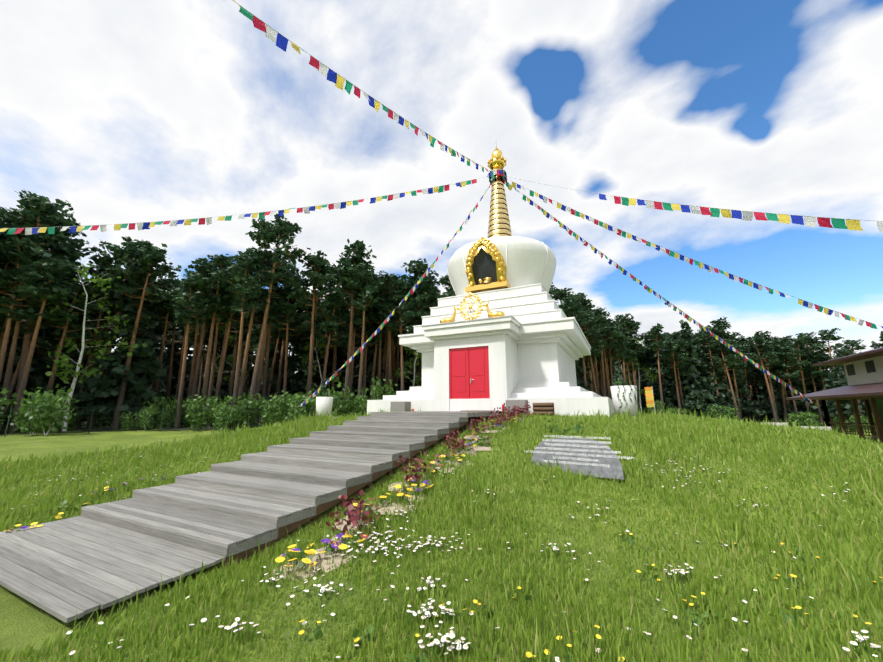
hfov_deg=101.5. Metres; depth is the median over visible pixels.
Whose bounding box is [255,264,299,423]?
pine tree
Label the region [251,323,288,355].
pine tree
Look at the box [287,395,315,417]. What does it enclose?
bush
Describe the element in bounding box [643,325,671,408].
pine tree
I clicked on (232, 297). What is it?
pine tree
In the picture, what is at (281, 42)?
prayer flags
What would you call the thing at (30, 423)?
bush
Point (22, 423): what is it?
bush
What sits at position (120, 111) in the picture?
sky
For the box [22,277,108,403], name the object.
pine tree
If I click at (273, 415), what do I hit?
bush
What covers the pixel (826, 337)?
pine tree
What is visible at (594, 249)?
prayer flags
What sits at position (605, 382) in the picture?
pine tree
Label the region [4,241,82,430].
pine tree
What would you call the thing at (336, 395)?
bush
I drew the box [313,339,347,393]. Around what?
spruce tree
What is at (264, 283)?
pine tree
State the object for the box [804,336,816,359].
pine tree
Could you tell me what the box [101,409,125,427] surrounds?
bush
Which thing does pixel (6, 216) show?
pine tree
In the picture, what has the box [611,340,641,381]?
pine tree
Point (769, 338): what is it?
pine tree
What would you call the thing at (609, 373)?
spruce tree
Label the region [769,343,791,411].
pine tree
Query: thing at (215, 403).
bush
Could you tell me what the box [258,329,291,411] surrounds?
spruce tree
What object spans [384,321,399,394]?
pine tree
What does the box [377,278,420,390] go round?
pine tree
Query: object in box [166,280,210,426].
pine tree
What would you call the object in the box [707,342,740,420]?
pine tree
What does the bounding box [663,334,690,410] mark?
pine tree
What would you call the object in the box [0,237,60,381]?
pine tree
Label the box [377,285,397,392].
pine tree
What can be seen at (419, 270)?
pine tree
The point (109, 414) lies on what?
treeline backdrop
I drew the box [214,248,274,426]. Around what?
pine tree
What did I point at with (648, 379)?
birch tree
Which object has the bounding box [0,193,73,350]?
pine tree
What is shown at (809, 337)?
pine tree
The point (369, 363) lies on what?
spruce tree
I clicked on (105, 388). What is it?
spruce tree
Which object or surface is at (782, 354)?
pine tree
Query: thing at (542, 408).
bench
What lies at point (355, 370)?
spruce tree
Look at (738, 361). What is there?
pine tree
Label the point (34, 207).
pine tree
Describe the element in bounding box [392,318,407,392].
pine tree
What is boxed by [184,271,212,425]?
pine tree
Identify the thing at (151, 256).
pine tree
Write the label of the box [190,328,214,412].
pine tree
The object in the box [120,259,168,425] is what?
pine tree
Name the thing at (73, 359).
pine tree
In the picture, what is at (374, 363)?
pine tree
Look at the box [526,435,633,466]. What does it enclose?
stone text
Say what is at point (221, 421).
bush
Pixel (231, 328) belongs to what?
pine tree
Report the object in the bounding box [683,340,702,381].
pine tree
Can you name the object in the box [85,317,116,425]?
pine tree
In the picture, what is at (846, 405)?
pine tree
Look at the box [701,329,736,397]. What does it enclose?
pine tree
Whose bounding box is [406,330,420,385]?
pine tree
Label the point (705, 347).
pine tree
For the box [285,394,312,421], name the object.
bush
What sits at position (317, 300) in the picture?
pine tree
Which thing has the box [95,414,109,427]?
bush
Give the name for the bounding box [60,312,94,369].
pine tree
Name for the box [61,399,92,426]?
bush
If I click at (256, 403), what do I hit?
bush
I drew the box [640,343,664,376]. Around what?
pine tree
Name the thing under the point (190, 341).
pine tree
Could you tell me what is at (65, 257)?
pine tree
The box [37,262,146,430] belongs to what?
birch tree
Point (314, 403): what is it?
bush
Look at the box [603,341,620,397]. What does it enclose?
pine tree
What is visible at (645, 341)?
pine tree
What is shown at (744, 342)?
pine tree
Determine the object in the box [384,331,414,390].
spruce tree
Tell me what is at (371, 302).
pine tree
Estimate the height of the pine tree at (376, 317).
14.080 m
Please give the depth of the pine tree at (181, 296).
27.30 m
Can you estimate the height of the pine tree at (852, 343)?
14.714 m
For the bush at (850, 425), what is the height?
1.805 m
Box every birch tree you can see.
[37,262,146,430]
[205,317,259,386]
[297,335,342,396]
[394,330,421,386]
[612,362,636,384]
[630,339,656,412]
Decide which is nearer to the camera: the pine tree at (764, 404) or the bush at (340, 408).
the bush at (340, 408)
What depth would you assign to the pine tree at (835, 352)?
84.83 m
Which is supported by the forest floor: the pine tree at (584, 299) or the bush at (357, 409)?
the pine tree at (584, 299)
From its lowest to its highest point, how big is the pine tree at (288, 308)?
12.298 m
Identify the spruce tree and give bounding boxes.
[0,276,86,418]
[0,290,22,415]
[47,324,108,398]
[70,264,168,427]
[111,327,167,421]
[154,331,175,420]
[158,338,192,408]
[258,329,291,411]
[276,302,327,405]
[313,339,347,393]
[330,319,385,401]
[352,320,383,400]
[409,352,416,384]
[598,358,618,398]
[626,361,638,394]
[632,349,650,409]
[653,371,673,410]
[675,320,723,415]
[878,331,882,346]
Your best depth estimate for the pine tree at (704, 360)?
61.46 m
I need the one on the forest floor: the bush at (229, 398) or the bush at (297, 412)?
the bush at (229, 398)
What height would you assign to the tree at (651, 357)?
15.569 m
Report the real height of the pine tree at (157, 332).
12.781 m
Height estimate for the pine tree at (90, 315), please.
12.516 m
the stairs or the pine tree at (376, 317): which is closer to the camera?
the stairs
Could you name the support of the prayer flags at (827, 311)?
hanging from the stupa
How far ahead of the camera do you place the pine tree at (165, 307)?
31.28 m
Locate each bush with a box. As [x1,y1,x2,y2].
[0,388,17,419]
[0,399,16,424]
[7,390,60,435]
[18,387,79,435]
[19,407,55,434]
[32,395,68,431]
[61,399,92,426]
[61,413,76,429]
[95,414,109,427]
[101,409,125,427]
[119,411,141,430]
[135,409,154,428]
[136,405,159,429]
[141,396,171,427]
[153,396,183,426]
[159,399,187,427]
[161,406,176,427]
[180,408,190,427]
[183,394,217,431]
[199,395,225,426]
[205,401,232,428]
[212,404,238,430]
[223,395,248,428]
[232,391,263,427]
[259,408,267,426]
[260,395,290,424]
[272,390,304,422]
[277,401,290,421]
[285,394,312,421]
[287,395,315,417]
[306,389,323,415]
[320,382,350,416]
[334,399,354,415]
[341,387,367,413]
[349,399,366,415]
[366,376,396,399]
[648,407,662,413]
[654,400,664,413]
[676,407,690,414]
[706,404,725,417]
[724,407,739,419]
[787,413,801,427]
[798,411,814,425]
[805,412,818,425]
[845,420,855,430]
[847,414,866,429]
[860,416,874,428]
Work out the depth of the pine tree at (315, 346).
37.90 m
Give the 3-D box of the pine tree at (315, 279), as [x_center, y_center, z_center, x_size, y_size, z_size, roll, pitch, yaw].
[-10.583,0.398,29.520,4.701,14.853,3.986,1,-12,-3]
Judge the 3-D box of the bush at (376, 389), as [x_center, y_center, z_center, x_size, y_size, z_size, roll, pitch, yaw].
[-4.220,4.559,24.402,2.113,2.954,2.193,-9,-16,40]
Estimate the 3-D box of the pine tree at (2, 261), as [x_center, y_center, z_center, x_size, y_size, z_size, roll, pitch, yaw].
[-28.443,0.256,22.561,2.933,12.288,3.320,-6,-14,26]
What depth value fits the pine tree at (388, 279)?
32.44 m
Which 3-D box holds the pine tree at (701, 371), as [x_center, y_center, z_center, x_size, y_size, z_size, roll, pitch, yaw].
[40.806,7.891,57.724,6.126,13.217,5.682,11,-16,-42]
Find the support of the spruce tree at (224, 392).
on the ground at (24, 622)
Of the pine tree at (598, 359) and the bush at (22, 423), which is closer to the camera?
the bush at (22, 423)
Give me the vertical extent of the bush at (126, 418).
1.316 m
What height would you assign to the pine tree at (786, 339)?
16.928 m
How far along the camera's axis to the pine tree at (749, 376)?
62.44 m
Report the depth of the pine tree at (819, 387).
60.07 m
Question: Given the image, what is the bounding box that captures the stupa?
[367,147,613,417]
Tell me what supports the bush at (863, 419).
on the ground at (24, 622)
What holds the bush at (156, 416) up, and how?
on the ground at (24, 622)
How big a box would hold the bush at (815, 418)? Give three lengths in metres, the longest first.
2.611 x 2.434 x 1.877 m
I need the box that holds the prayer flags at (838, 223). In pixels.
[506,176,882,231]
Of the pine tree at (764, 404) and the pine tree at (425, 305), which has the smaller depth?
the pine tree at (425, 305)
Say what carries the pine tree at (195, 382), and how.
on the forest floor
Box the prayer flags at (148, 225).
[0,178,482,234]
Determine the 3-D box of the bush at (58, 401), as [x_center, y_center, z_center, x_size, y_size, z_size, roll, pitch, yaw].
[-21.104,4.338,19.680,2.143,2.753,2.224,-2,-12,0]
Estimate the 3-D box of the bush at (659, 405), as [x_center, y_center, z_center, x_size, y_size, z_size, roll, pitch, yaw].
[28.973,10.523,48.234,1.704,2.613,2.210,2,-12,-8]
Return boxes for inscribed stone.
[531,437,623,480]
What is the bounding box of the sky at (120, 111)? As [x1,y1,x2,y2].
[0,0,882,372]
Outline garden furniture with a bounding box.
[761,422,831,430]
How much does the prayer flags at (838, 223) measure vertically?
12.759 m
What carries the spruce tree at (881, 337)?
on the forest floor
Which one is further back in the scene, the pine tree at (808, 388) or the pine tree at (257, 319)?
the pine tree at (808, 388)
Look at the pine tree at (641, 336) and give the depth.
60.47 m
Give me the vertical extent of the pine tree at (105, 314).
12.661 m
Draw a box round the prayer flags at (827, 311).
[512,182,882,328]
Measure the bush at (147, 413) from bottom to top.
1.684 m
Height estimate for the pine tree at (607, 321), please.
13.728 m
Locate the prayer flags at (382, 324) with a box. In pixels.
[299,184,490,405]
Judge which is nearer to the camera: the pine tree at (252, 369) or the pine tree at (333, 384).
the pine tree at (333, 384)
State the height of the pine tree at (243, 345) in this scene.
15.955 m
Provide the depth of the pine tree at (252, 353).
45.86 m
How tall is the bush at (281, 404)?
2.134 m
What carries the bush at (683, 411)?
on the forest floor
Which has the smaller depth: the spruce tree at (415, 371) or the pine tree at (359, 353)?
the pine tree at (359, 353)
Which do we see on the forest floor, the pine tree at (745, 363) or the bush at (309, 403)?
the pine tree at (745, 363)
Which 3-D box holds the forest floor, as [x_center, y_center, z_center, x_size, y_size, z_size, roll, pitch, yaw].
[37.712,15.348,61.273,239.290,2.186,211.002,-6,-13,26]
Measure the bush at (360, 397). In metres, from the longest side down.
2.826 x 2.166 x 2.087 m
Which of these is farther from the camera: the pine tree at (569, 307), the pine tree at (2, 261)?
the pine tree at (569, 307)
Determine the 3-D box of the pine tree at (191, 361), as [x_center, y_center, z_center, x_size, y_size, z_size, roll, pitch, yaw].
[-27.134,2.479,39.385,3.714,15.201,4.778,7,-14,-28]
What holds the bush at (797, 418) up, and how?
on the ground at (24, 622)
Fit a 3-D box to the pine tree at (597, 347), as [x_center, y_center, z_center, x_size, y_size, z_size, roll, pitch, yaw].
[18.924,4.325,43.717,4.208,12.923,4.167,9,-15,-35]
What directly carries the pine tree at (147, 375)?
on the forest floor
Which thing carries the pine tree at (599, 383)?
on the forest floor
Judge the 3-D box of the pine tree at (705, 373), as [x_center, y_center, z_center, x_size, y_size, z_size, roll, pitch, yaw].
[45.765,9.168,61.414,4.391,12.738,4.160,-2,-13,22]
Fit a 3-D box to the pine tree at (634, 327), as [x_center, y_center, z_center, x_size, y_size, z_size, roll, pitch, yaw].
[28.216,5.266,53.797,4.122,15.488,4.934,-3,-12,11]
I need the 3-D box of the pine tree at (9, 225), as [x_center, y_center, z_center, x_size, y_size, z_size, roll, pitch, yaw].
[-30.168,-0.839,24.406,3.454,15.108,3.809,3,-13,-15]
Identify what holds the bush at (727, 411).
on the forest floor
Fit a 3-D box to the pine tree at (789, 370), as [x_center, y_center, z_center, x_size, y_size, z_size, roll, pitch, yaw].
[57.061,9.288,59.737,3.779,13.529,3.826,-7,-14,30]
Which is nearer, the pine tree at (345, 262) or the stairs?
the stairs
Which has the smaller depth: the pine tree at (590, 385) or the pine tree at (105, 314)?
the pine tree at (105, 314)
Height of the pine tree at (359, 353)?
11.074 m
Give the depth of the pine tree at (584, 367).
42.31 m
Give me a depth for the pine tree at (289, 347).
38.20 m
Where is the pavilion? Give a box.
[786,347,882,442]
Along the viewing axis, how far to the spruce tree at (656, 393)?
57.38 m
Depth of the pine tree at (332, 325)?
30.50 m
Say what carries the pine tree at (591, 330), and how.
on the forest floor
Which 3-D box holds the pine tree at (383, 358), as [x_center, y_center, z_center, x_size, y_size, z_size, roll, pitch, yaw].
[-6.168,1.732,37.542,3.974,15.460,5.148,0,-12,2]
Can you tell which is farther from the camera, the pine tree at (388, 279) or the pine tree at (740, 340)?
the pine tree at (740, 340)
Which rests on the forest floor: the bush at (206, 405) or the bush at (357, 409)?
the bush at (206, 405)
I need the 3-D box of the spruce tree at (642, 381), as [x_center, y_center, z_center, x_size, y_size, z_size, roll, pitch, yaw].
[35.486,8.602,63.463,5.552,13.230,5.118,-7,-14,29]
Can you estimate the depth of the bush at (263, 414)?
25.26 m
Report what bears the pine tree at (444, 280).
on the forest floor
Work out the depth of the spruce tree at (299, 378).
37.20 m
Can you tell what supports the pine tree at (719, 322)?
on the forest floor
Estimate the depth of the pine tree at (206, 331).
37.96 m
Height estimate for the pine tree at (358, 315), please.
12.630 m
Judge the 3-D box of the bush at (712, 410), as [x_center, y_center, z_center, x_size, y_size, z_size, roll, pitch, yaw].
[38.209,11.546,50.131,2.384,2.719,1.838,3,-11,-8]
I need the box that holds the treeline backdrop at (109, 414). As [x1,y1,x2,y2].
[82,350,867,421]
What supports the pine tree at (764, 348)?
on the forest floor
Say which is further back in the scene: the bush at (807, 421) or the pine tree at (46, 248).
the bush at (807, 421)
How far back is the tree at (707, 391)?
53.71 m
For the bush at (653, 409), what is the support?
on the ground at (24, 622)
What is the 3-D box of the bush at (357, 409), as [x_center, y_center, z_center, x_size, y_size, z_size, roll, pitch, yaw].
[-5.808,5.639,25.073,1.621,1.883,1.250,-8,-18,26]
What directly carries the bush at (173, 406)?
on the forest floor
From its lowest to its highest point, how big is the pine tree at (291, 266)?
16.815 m
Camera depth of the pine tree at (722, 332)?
56.12 m
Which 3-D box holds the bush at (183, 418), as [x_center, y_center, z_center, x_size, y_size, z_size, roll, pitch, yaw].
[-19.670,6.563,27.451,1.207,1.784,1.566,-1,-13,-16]
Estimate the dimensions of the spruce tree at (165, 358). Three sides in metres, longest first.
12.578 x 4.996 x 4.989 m
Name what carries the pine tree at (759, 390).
on the forest floor
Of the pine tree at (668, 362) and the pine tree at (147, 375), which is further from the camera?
the pine tree at (668, 362)
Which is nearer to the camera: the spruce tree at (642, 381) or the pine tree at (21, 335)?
the pine tree at (21, 335)
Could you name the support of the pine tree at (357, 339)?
on the forest floor
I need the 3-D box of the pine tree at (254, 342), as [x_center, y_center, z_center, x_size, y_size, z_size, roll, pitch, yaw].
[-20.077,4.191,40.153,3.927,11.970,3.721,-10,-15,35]
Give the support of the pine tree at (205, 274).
on the forest floor
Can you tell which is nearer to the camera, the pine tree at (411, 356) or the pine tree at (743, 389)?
the pine tree at (411, 356)
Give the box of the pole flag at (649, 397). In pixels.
[644,387,655,411]
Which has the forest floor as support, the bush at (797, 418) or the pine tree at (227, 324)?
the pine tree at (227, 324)
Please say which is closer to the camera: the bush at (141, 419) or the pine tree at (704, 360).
the bush at (141, 419)
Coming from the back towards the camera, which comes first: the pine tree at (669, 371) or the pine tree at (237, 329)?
the pine tree at (669, 371)
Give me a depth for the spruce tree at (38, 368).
26.98 m
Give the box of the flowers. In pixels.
[4,402,882,661]
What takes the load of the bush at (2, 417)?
on the ground at (24, 622)
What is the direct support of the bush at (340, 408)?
on the ground at (24, 622)
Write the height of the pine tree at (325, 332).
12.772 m
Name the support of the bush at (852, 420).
on the ground at (24, 622)
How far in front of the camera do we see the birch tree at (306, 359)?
32.75 m
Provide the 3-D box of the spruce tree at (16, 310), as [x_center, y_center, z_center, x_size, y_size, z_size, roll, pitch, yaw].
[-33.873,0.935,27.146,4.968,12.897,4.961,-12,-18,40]
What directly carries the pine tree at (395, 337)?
on the forest floor
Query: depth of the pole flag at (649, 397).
18.52 m
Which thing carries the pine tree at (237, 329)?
on the forest floor
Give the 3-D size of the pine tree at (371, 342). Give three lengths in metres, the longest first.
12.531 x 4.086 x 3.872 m
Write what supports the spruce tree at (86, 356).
on the forest floor
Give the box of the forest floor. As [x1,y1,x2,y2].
[0,419,867,434]
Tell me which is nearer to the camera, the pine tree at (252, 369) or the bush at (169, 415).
the bush at (169, 415)
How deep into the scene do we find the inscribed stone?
5.46 m
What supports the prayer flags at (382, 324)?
hanging from the stupa
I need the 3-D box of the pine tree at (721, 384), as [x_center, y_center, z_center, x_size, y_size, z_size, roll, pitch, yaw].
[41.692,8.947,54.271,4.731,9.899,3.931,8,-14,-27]
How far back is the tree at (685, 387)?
53.81 m
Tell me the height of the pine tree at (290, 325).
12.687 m
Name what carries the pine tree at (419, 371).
on the forest floor
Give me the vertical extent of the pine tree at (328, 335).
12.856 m
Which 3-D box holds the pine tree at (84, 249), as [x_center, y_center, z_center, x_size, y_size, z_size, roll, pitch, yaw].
[-30.862,-1.167,27.599,4.796,17.106,4.784,-11,-16,41]
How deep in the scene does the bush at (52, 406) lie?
23.28 m
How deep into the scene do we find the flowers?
3.32 m
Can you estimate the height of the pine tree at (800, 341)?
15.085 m
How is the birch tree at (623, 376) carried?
on the forest floor
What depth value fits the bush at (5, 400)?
20.86 m
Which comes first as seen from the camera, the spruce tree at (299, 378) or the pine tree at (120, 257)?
the pine tree at (120, 257)
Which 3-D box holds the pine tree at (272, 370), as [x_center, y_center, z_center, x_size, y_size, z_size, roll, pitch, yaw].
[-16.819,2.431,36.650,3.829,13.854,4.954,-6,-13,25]
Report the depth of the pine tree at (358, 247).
30.78 m
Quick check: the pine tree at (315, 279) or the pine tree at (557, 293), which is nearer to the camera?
the pine tree at (315, 279)
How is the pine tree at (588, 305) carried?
on the forest floor
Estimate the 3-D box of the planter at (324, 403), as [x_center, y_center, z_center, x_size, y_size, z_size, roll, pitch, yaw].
[-5.466,3.189,16.868,0.780,1.898,0.780,-6,-13,26]
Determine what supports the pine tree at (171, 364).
on the ground at (24, 622)
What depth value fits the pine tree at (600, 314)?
43.70 m
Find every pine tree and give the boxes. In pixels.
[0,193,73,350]
[0,207,14,251]
[0,220,41,327]
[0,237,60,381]
[0,243,24,297]
[0,248,68,431]
[0,287,74,414]
[2,190,90,430]
[3,218,82,389]
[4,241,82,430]
[8,256,79,433]
[14,216,93,392]
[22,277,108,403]
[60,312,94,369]
[60,317,97,420]
[71,257,113,408]
[74,271,125,426]
[78,278,125,427]
[84,236,160,428]
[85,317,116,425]
[105,327,158,419]
[106,239,181,428]
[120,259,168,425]
[126,285,172,421]
[140,274,185,426]
[146,307,183,388]
[155,276,219,427]
[160,303,194,420]
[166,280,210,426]
[175,328,199,389]
[181,254,235,425]
[182,320,215,384]
[183,343,217,411]
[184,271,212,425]
[185,308,210,401]
[186,260,226,425]
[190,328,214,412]
[192,276,237,426]
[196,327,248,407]
[210,277,250,426]
[213,269,240,425]
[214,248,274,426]
[214,319,251,396]
[216,305,256,424]
[224,246,279,424]
[236,214,311,427]
[240,309,258,375]
[242,348,262,397]
[243,338,258,398]
[247,261,291,425]
[250,324,274,422]
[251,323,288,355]
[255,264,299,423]
[256,308,303,423]
[259,285,310,395]
[273,299,310,383]
[274,331,300,380]
[275,262,311,407]
[283,250,341,408]
[289,262,341,391]
[299,309,337,386]
[300,293,356,396]
[307,312,345,383]
[308,297,346,368]
[322,263,350,394]
[327,239,378,406]
[333,251,383,399]
[336,292,376,392]
[343,320,377,380]
[344,261,384,396]
[344,308,384,396]
[346,319,384,387]
[357,287,395,396]
[369,274,393,398]
[375,270,412,391]
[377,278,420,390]
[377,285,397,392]
[381,279,399,394]
[383,320,403,391]
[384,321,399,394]
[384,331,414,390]
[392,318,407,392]
[396,258,439,360]
[405,278,440,333]
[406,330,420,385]
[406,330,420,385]
[426,274,455,315]
[550,287,581,304]
[559,296,588,360]
[564,293,587,329]
[566,293,595,312]
[572,305,601,385]
[575,313,607,393]
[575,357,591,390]
[579,306,594,390]
[582,355,593,364]
[587,307,620,396]
[587,321,614,394]
[589,355,606,391]
[597,368,600,395]
[599,333,604,396]
[602,318,621,398]
[603,319,624,385]
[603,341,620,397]
[603,362,607,396]
[608,321,631,385]
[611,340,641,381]
[614,313,637,380]
[614,329,639,384]
[621,316,642,407]
[624,321,648,384]
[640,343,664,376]
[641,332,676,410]
[642,334,650,350]
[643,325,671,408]
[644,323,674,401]
[659,340,688,412]
[660,347,691,403]
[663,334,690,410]
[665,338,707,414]
[676,329,692,338]
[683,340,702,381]
[689,361,708,414]
[692,327,725,413]
[698,349,718,412]
[699,349,712,416]
[700,332,723,359]
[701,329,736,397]
[702,316,740,388]
[705,326,730,405]
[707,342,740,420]
[707,360,739,413]
[718,352,764,416]
[720,338,747,419]
[729,336,750,420]
[732,335,755,421]
[738,352,756,422]
[743,340,780,419]
[744,337,780,422]
[744,364,759,420]
[745,363,764,421]
[746,331,781,422]
[755,354,794,420]
[763,340,799,420]
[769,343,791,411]
[770,346,804,413]
[772,359,794,413]
[777,334,792,342]
[778,357,812,384]
[784,335,812,417]
[786,371,819,418]
[791,331,824,425]
[796,347,819,414]
[800,352,834,426]
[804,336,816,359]
[808,351,849,422]
[809,328,849,425]
[820,365,864,421]
[832,339,865,414]
[832,349,845,377]
[858,400,872,415]
[870,341,880,348]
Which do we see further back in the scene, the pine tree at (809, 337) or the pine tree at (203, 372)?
the pine tree at (809, 337)
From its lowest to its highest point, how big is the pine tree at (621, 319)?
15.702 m
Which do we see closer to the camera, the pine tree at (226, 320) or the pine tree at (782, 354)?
the pine tree at (226, 320)
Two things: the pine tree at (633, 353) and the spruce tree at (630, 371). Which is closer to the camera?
the pine tree at (633, 353)
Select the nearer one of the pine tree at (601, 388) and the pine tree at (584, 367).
the pine tree at (584, 367)
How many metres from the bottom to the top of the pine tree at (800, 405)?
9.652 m
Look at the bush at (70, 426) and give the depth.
25.29 m
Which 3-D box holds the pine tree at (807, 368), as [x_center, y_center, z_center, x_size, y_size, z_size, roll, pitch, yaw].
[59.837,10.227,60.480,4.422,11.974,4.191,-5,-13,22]
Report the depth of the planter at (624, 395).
11.57 m
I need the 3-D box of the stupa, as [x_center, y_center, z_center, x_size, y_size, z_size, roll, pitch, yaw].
[2.897,-3.200,17.991,9.000,14.850,9.405,-6,-13,26]
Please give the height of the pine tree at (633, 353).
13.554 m
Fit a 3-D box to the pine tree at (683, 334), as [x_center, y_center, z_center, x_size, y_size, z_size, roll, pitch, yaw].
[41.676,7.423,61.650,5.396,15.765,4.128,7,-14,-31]
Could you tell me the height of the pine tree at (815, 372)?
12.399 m
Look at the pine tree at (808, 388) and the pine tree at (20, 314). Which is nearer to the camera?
the pine tree at (20, 314)
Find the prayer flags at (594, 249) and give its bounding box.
[506,182,819,406]
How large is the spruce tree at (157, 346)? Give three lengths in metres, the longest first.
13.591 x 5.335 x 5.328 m
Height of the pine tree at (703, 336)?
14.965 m
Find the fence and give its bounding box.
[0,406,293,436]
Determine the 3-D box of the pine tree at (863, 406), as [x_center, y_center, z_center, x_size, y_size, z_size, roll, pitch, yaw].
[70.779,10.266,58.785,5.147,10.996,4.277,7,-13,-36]
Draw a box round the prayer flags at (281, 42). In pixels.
[224,0,493,174]
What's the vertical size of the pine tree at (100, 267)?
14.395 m
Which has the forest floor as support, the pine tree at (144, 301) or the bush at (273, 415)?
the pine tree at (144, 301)
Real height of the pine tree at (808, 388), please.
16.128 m
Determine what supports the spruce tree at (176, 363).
on the ground at (24, 622)
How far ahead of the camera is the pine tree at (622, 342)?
48.95 m
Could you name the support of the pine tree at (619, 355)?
on the forest floor
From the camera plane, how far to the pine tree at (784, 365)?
57.45 m
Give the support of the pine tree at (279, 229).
on the forest floor
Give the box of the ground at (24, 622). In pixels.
[0,415,882,661]
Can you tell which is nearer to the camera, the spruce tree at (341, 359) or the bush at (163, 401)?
the bush at (163, 401)
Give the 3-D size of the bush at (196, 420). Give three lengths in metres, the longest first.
2.425 x 1.955 x 1.508 m
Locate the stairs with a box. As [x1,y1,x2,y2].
[0,410,504,622]
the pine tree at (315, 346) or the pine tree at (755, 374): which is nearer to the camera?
the pine tree at (315, 346)
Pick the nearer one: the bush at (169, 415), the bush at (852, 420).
the bush at (169, 415)
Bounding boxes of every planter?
[316,379,332,415]
[610,360,637,415]
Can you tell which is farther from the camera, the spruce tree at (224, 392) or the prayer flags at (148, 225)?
the spruce tree at (224, 392)
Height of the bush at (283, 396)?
2.853 m
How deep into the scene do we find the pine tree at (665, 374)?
60.83 m
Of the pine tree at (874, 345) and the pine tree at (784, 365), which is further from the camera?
the pine tree at (874, 345)

